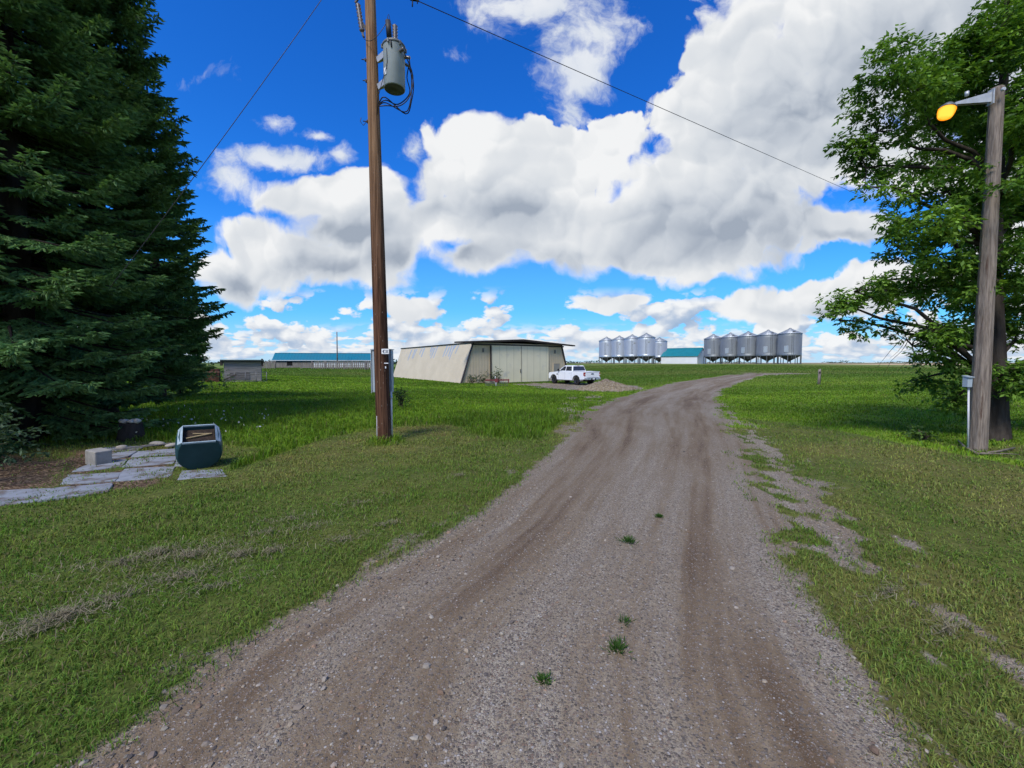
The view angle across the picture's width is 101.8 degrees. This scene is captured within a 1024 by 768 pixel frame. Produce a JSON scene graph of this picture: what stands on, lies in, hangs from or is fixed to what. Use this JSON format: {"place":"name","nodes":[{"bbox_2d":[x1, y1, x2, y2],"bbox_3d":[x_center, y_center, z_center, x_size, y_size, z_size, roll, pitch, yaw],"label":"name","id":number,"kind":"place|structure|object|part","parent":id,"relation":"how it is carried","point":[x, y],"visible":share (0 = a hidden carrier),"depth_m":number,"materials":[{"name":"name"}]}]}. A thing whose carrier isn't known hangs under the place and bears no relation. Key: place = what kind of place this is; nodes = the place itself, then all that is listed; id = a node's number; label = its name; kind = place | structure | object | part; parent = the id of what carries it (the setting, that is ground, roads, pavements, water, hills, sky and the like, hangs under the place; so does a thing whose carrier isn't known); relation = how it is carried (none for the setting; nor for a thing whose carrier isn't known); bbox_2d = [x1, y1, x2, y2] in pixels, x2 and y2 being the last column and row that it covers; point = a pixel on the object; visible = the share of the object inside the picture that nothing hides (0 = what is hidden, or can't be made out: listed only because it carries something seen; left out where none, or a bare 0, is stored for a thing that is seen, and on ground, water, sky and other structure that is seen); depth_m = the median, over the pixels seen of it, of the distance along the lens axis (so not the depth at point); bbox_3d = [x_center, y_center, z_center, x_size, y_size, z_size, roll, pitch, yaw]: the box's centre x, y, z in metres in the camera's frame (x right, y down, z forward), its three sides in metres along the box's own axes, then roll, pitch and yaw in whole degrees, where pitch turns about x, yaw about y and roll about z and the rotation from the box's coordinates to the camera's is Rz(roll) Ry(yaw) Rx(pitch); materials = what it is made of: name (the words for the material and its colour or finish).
{"place":"outdoors","nodes":[
{"label":"outdoors","id":0,"kind":"place"},
{"bbox_2d":[85,448,111,464],"bbox_3d":[-6.759,1.196,6.803,0.330,0.250,0.220,3,4,24],"label":"concrete block","id":1,"kind":"object","parent":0,"point":[97,456],"depth_m":6.72,"materials":[{"name":"grey concrete"}]},
{"bbox_2d":[0,363,1023,767],"bbox_3d":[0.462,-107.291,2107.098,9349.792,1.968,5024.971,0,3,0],"label":"ground","id":2,"kind":"structure","parent":0,"point":[30,475],"depth_m":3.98,"materials":[{"name":"green plant"}]},
{"bbox_2d":[0,488,50,505],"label":"paving slab","id":3,"kind":"structure","parent":2,"relation":"on","point":[21,495],"depth_m":5.13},
{"bbox_2d":[0,400,51,465],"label":"shrub","id":4,"kind":"object","parent":2,"relation":"on","point":[3,417],"visible":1,"depth_m":6.31,"materials":[{"name":"green plant"}]},
{"bbox_2d":[24,166,72,325],"bbox_3d":[-13.632,-5.668,8.964,5.707,14.616,5.692,3,4,44],"label":"spruce tree","id":5,"kind":"object","parent":2,"relation":"on","point":[63,322],"visible":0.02,"depth_m":10.45,"materials":[{"name":"green plant"}]},
{"bbox_2d":[38,483,112,501],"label":"paving slab","id":6,"kind":"structure","parent":2,"relation":"on","point":[79,489],"depth_m":5.27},
{"bbox_2d":[60,472,121,484],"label":"paving slab","id":7,"kind":"structure","parent":2,"relation":"on","point":[100,477],"depth_m":5.87,"materials":[{"name":"grey stone"}]},
{"bbox_2d":[0,0,187,451],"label":"spruce tree","id":8,"kind":"object","parent":2,"relation":"on","point":[33,345],"visible":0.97,"depth_m":8.42,"materials":[{"name":"green plant"}]},
{"bbox_2d":[72,459,126,471],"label":"paving slab","id":9,"kind":"structure","parent":2,"relation":"on","point":[88,467],"depth_m":6.56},
{"bbox_2d":[12,0,235,413],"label":"spruce tree","id":10,"kind":"object","parent":2,"relation":"on","point":[127,30],"visible":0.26,"depth_m":11.97,"materials":[{"name":"green plant"}]},
{"bbox_2d":[105,446,142,450],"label":"paving slab","id":11,"kind":"structure","parent":2,"relation":"on","point":[113,448],"depth_m":7.93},
{"bbox_2d":[115,445,127,448],"bbox_3d":[-7.395,1.195,7.899,0.188,0.081,0.187,-1,3,-18],"label":"stone","id":12,"kind":"object","parent":11,"relation":"on","point":[122,446],"visible":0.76,"depth_m":7.84,"materials":[{"name":"beige stone"}]},
{"bbox_2d":[112,451,136,458],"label":"paving slab","id":13,"kind":"structure","parent":2,"relation":"on","point":[124,454],"depth_m":7.39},
{"bbox_2d":[115,421,144,441],"bbox_3d":[-8.197,1.071,8.935,0.505,0.483,0.520,0,3,0],"label":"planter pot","id":14,"kind":"object","parent":2,"relation":"on","point":[126,431],"visible":0.71,"depth_m":8.78,"materials":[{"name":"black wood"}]},
{"bbox_2d":[134,418,141,423],"bbox_3d":[-8.030,0.791,8.906,0.164,0.115,0.121,0,3,0],"label":"stone","id":15,"kind":"object","parent":14,"relation":"on","point":[136,420],"visible":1,"depth_m":8.87,"materials":[{"name":"grey stone"}]},
{"bbox_2d":[114,443,169,449],"bbox_3d":[-6.979,1.181,7.884,0.035,0.031,0.833,2,4,37],"label":"wooden lath","id":16,"kind":"object","parent":2,"relation":"on","point":[141,446],"visible":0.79,"depth_m":7.84,"materials":[{"name":"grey wood"}]},
{"bbox_2d":[116,466,174,481],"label":"paving slab","id":17,"kind":"structure","parent":2,"relation":"on","point":[124,475],"depth_m":6.14,"materials":[{"name":"grey stone"}]},
{"bbox_2d":[122,456,175,467],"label":"paving slab","id":18,"kind":"structure","parent":2,"relation":"on","point":[161,460],"depth_m":6.87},
{"bbox_2d":[131,448,174,457],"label":"paving slab","id":19,"kind":"structure","parent":2,"relation":"on","point":[144,453],"depth_m":7.50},
{"bbox_2d":[149,441,164,445],"bbox_3d":[-7.029,1.179,8.252,0.315,0.085,0.177,0,3,0],"label":"stone","id":20,"kind":"object","parent":2,"relation":"on","point":[157,442],"visible":0.62,"depth_m":8.21,"materials":[{"name":"beige stone"}]},
{"bbox_2d":[165,443,174,446],"bbox_3d":[-6.596,1.187,8.052,0.186,0.089,0.170,0,3,0],"label":"stone","id":21,"kind":"object","parent":2,"relation":"on","point":[171,445],"visible":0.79,"depth_m":8.00,"materials":[{"name":"beige stone"}]},
{"bbox_2d":[123,67,227,395],"bbox_3d":[-14.564,-5.924,17.062,4.964,13.700,4.860,-1,3,-24],"label":"spruce tree","id":22,"kind":"object","parent":2,"relation":"on","point":[203,346],"visible":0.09,"depth_m":17.11,"materials":[{"name":"green plant"}]},
{"bbox_2d":[166,277,212,394],"bbox_3d":[-16.015,-2.498,19.907,2.703,6.568,2.639,0,3,0],"label":"spruce tree","id":23,"kind":"object","parent":2,"relation":"on","point":[193,386],"visible":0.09,"depth_m":20.02,"materials":[{"name":"green plant"}]},
{"bbox_2d":[175,424,222,469],"bbox_3d":[-4.941,1.002,6.576,0.605,0.528,0.582,-1,23,-37],"label":"barrel planter","id":24,"kind":"object","parent":2,"relation":"on","point":[199,446],"visible":0.99,"depth_m":6.42,"materials":[{"name":"teal plastic"}]},
{"bbox_2d":[177,469,225,479],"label":"paving slab","id":25,"kind":"structure","parent":2,"relation":"on","point":[188,473],"depth_m":6.06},
{"bbox_2d":[136,404,268,432],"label":"white blossoms","id":26,"kind":"object","parent":2,"relation":"on","point":[210,414],"visible":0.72,"depth_m":10.58,"materials":[{"name":"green plant"}]},
{"bbox_2d":[202,369,220,381],"bbox_3d":[-22.909,-0.601,31.727,1.143,1.095,1.150,-2,3,-30],"label":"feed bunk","id":27,"kind":"object","parent":2,"relation":"on","point":[216,379],"visible":0.41,"depth_m":31.47,"materials":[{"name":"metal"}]},
{"bbox_2d":[198,354,233,388],"bbox_3d":[-19.424,-1.015,24.168,5.772,2.787,5.402,0,3,0],"label":"shrub","id":28,"kind":"object","parent":2,"relation":"on","point":[211,381],"visible":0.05,"depth_m":24.70,"materials":[{"name":"green plant"}]},
{"bbox_2d":[220,359,263,380],"bbox_3d":[-22.399,-1.106,34.718,2.980,1.987,3.050,-2,3,-30],"label":"calf shelter","id":29,"kind":"object","parent":2,"relation":"on","point":[252,366],"visible":0.72,"depth_m":33.64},
{"bbox_2d":[223,372,266,381],"bbox_3d":[-20.709,-0.476,32.316,2.899,0.913,0.078,-2,3,-30],"label":"livestock panel","id":30,"kind":"object","parent":2,"relation":"on","point":[245,374],"visible":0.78,"depth_m":32.17,"materials":[{"name":"metal"}]},
{"bbox_2d":[262,361,275,367],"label":"board fence","id":31,"kind":"object","parent":2,"relation":"on","point":[270,365],"visible":0.51,"depth_m":79.90,"materials":[{"name":"grey wood"}]},
{"bbox_2d":[271,353,370,367],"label":"cattle barn","id":32,"kind":"structure","parent":2,"relation":"on","point":[289,360],"depth_m":86.69,"materials":[{"name":"blue metal"}]},
{"bbox_2d":[300,365,370,368],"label":"rail fence","id":33,"kind":"object","parent":2,"relation":"on","point":[333,367],"visible":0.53,"depth_m":78.91,"materials":[{"name":"grey wood"}]},
{"bbox_2d":[336,332,337,360],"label":"power pole","id":34,"kind":"object","parent":2,"relation":"on","point":[337,345],"visible":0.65,"depth_m":84.17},
{"bbox_2d":[311,361,393,369],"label":"board fence","id":35,"kind":"object","parent":2,"relation":"on","point":[365,363],"visible":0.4,"depth_m":79.89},
{"bbox_2d":[354,0,413,441],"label":"utility pole","id":36,"kind":"object","parent":2,"relation":"on","point":[392,56],"visible":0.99,"depth_m":8.33,"materials":[{"name":"brown wood"}]},
{"bbox_2d":[109,0,320,288],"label":"overhead wire","id":37,"kind":"object","parent":36,"relation":"attached to","point":[215,147],"visible":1,"depth_m":7.52,"materials":[{"name":"black metal"}]},
{"bbox_2d":[419,1,857,194],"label":"overhead wire","id":38,"kind":"object","parent":36,"relation":"attached to","point":[605,83],"visible":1,"depth_m":11.65,"materials":[{"name":"black metal"}]},
{"bbox_2d":[392,387,411,406],"bbox_3d":[-4.316,0.524,16.121,0.843,0.907,0.573,2,4,38],"label":"weed clump","id":39,"kind":"object","parent":2,"relation":"on","point":[400,398],"visible":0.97,"depth_m":16.03,"materials":[{"name":"green plant"}]},
{"bbox_2d":[467,375,477,383],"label":"weed","id":40,"kind":"object","parent":2,"relation":"on","point":[469,377],"visible":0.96,"depth_m":41.91,"materials":[{"name":"green plant"}]},
{"bbox_2d":[475,374,486,382],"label":"weed","id":41,"kind":"object","parent":2,"relation":"on","point":[482,379],"visible":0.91,"depth_m":42.61,"materials":[{"name":"green plant"}]},
{"bbox_2d":[394,339,574,382],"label":"hangar","id":42,"kind":"structure","parent":2,"relation":"on","point":[520,360],"depth_m":46.31,"materials":[{"name":"metal"}]},
{"bbox_2d":[491,345,520,382],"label":"sliding door","id":43,"kind":"structure","parent":42,"relation":"in","point":[507,359],"depth_m":44.94,"materials":[{"name":"beige metal"}]},
{"bbox_2d":[522,346,548,381],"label":"sliding door","id":44,"kind":"structure","parent":42,"relation":"in","point":[535,360],"depth_m":47.02,"materials":[{"name":"beige metal"}]},
{"bbox_2d":[553,363,559,380],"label":"walk door","id":45,"kind":"structure","parent":42,"relation":"in","point":[556,366],"depth_m":48.87,"materials":[{"name":"metal"}]},
{"bbox_2d":[0,471,984,656],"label":"grass clippings","id":46,"kind":"object","parent":2,"relation":"on","point":[62,613],"depth_m":3.07,"materials":[{"name":"plant"}]},
{"bbox_2d":[485,376,508,386],"bbox_3d":[-1.355,-0.190,38.041,2.219,1.043,0.300,0,3,0],"label":"hay rake","id":47,"kind":"object","parent":2,"relation":"on","point":[495,380],"visible":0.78,"depth_m":38.03,"materials":[{"name":"red paint"}]},
{"bbox_2d":[494,368,502,382],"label":"weed","id":48,"kind":"object","parent":2,"relation":"on","point":[498,374],"visible":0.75,"depth_m":43.57,"materials":[{"name":"green plant"}]},
{"bbox_2d":[0,364,1023,472],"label":"tall grass","id":49,"kind":"structure","parent":2,"relation":"on","point":[543,410],"depth_m":16.64,"materials":[{"name":"green plant"}]},
{"bbox_2d":[211,359,935,363],"bbox_3d":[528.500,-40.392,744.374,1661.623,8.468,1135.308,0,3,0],"label":"trees","id":50,"kind":"object","parent":2,"relation":"on","point":[707,362],"visible":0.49,"depth_m":895.44,"materials":[{"name":"green plant"}]},
{"bbox_2d":[515,383,644,391],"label":"pad","id":51,"kind":"object","parent":2,"relation":"on","point":[572,386],"visible":0.45,"depth_m":40.50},
{"bbox_2d":[548,365,600,384],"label":"pickup truck","id":52,"kind":"object","parent":51,"relation":"on","point":[577,374],"visible":0.98,"depth_m":41.96,"materials":[{"name":"white paint"}]},
{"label":"rear window","id":53,"kind":"part","parent":52,"relation":"part of","materials":[{"name":"black glass"}]},
{"bbox_2d":[576,379,636,391],"bbox_3d":[7.926,0.062,35.018,5.200,1.052,4.603,0,3,0],"label":"gravel pile","id":54,"kind":"object","parent":51,"relation":"on","point":[606,385],"visible":0.98,"depth_m":33.94,"materials":[{"name":"beige gravel"}]},
{"bbox_2d":[599,337,613,363],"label":"grain bin","id":55,"kind":"object","parent":2,"relation":"on","point":[605,349],"visible":0.84,"depth_m":128.72,"materials":[{"name":"metal"}]},
{"bbox_2d":[611,335,626,363],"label":"grain bin","id":56,"kind":"object","parent":2,"relation":"on","point":[617,348],"visible":0.79,"depth_m":123.71,"materials":[{"name":"metal"}]},
{"bbox_2d":[623,334,640,363],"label":"grain bin","id":57,"kind":"object","parent":2,"relation":"on","point":[630,347],"visible":0.82,"depth_m":118.79,"materials":[{"name":"metal"}]},
{"bbox_2d":[637,333,655,363],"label":"grain bin","id":58,"kind":"object","parent":2,"relation":"on","point":[645,346],"visible":0.98,"depth_m":112.82,"materials":[{"name":"metal"}]},
{"bbox_2d":[651,337,666,363],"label":"grain bin","id":59,"kind":"object","parent":2,"relation":"on","point":[660,346],"visible":0.66,"depth_m":130.59,"materials":[{"name":"metal"}]},
{"bbox_2d":[660,348,706,363],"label":"storage shed","id":60,"kind":"structure","parent":2,"relation":"on","point":[681,355],"depth_m":125.59,"materials":[{"name":"white metal"}]},
{"bbox_2d":[703,334,720,363],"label":"grain bin","id":61,"kind":"object","parent":2,"relation":"on","point":[712,347],"visible":0.84,"depth_m":118.26,"materials":[{"name":"metal"}]},
{"bbox_2d":[720,333,739,363],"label":"grain bin","id":62,"kind":"object","parent":2,"relation":"on","point":[728,347],"visible":0.85,"depth_m":112.91,"materials":[{"name":"metal"}]},
{"bbox_2d":[737,331,758,363],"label":"grain bin","id":63,"kind":"object","parent":2,"relation":"on","point":[746,346],"visible":0.88,"depth_m":107.89,"materials":[{"name":"metal"}]},
{"bbox_2d":[756,330,777,363],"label":"grain bin","id":64,"kind":"object","parent":2,"relation":"on","point":[766,346],"visible":0.84,"depth_m":102.84,"materials":[{"name":"metal"}]},
{"bbox_2d":[763,347,767,352],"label":"access door","id":65,"kind":"structure","parent":64,"relation":"in","point":[765,349],"depth_m":102.82,"materials":[{"name":"silver metal"}]},
{"bbox_2d":[776,328,802,363],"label":"grain bin","id":66,"kind":"object","parent":2,"relation":"on","point":[789,344],"visible":1,"depth_m":97.85,"materials":[{"name":"metal"}]},
{"bbox_2d":[817,369,820,383],"bbox_3d":[24.984,-0.502,33.796,0.302,1.449,0.207,0,3,0],"label":"marker post","id":67,"kind":"object","parent":2,"relation":"on","point":[819,377],"visible":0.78,"depth_m":33.76,"materials":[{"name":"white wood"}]},
{"bbox_2d":[813,0,1023,440],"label":"broadleaf tree","id":68,"kind":"object","parent":2,"relation":"on","point":[996,37],"visible":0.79,"depth_m":8.65,"materials":[{"name":"green plant"}]},
{"bbox_2d":[900,425,943,441],"bbox_3d":[8.696,1.072,8.848,0.714,0.377,0.692,0,3,0],"label":"weed","id":69,"kind":"object","parent":2,"relation":"on","point":[924,435],"visible":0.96,"depth_m":8.78,"materials":[{"name":"green plant"}]},
{"bbox_2d":[937,85,1005,450],"bbox_3d":[8.294,-1.954,7.613,1.270,6.813,0.334,0,3,-6],"label":"yard light","id":70,"kind":"object","parent":2,"relation":"on","point":[978,381],"visible":0.94,"depth_m":7.63,"materials":[{"name":"wood"}]},
{"bbox_2d":[958,440,1018,454],"bbox_3d":[8.893,1.209,7.707,0.716,0.071,1.359,2,4,40],"label":"fallen branch","id":71,"kind":"object","parent":2,"relation":"on","point":[988,452],"visible":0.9,"depth_m":7.50,"materials":[{"name":"brown wood"}]},
{"bbox_2d":[17,0,1023,362],"label":"sky","id":72,"kind":"structure","parent":0,"point":[528,195],"materials":[{"name":"blue"}]},
{"bbox_2d":[35,373,1023,767],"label":"road","id":73,"kind":"structure","parent":0,"point":[699,665],"depth_m":2.45,"materials":[{"name":"grey gravel"}]},
{"bbox_2d":[532,670,554,684],"bbox_3d":[0.165,1.537,2.171,0.128,0.047,0.127,0,3,0],"label":"grass tuft","id":74,"kind":"object","parent":73,"relation":"on","point":[540,676],"visible":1,"depth_m":2.18,"materials":[{"name":"green plant"}]},
{"bbox_2d":[599,635,635,659],"bbox_3d":[0.598,1.516,2.408,0.199,0.062,0.194,0,3,0],"label":"grass tuft","id":75,"kind":"object","parent":73,"relation":"on","point":[617,645],"visible":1,"depth_m":2.42,"materials":[{"name":"green plant"}]},
{"bbox_2d":[618,615,635,627],"bbox_3d":[0.738,1.506,2.664,0.146,0.053,0.139,0,3,0],"label":"grass tuft","id":76,"kind":"object","parent":73,"relation":"on","point":[624,618],"visible":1,"depth_m":2.67,"materials":[{"name":"green plant"}]},
{"bbox_2d":[616,534,638,544],"bbox_3d":[1.065,1.436,3.857,0.247,0.072,0.190,1,3,24],"label":"grass tuft","id":77,"kind":"object","parent":73,"relation":"on","point":[627,539],"visible":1,"depth_m":3.86,"materials":[{"name":"green plant"}]}
]}

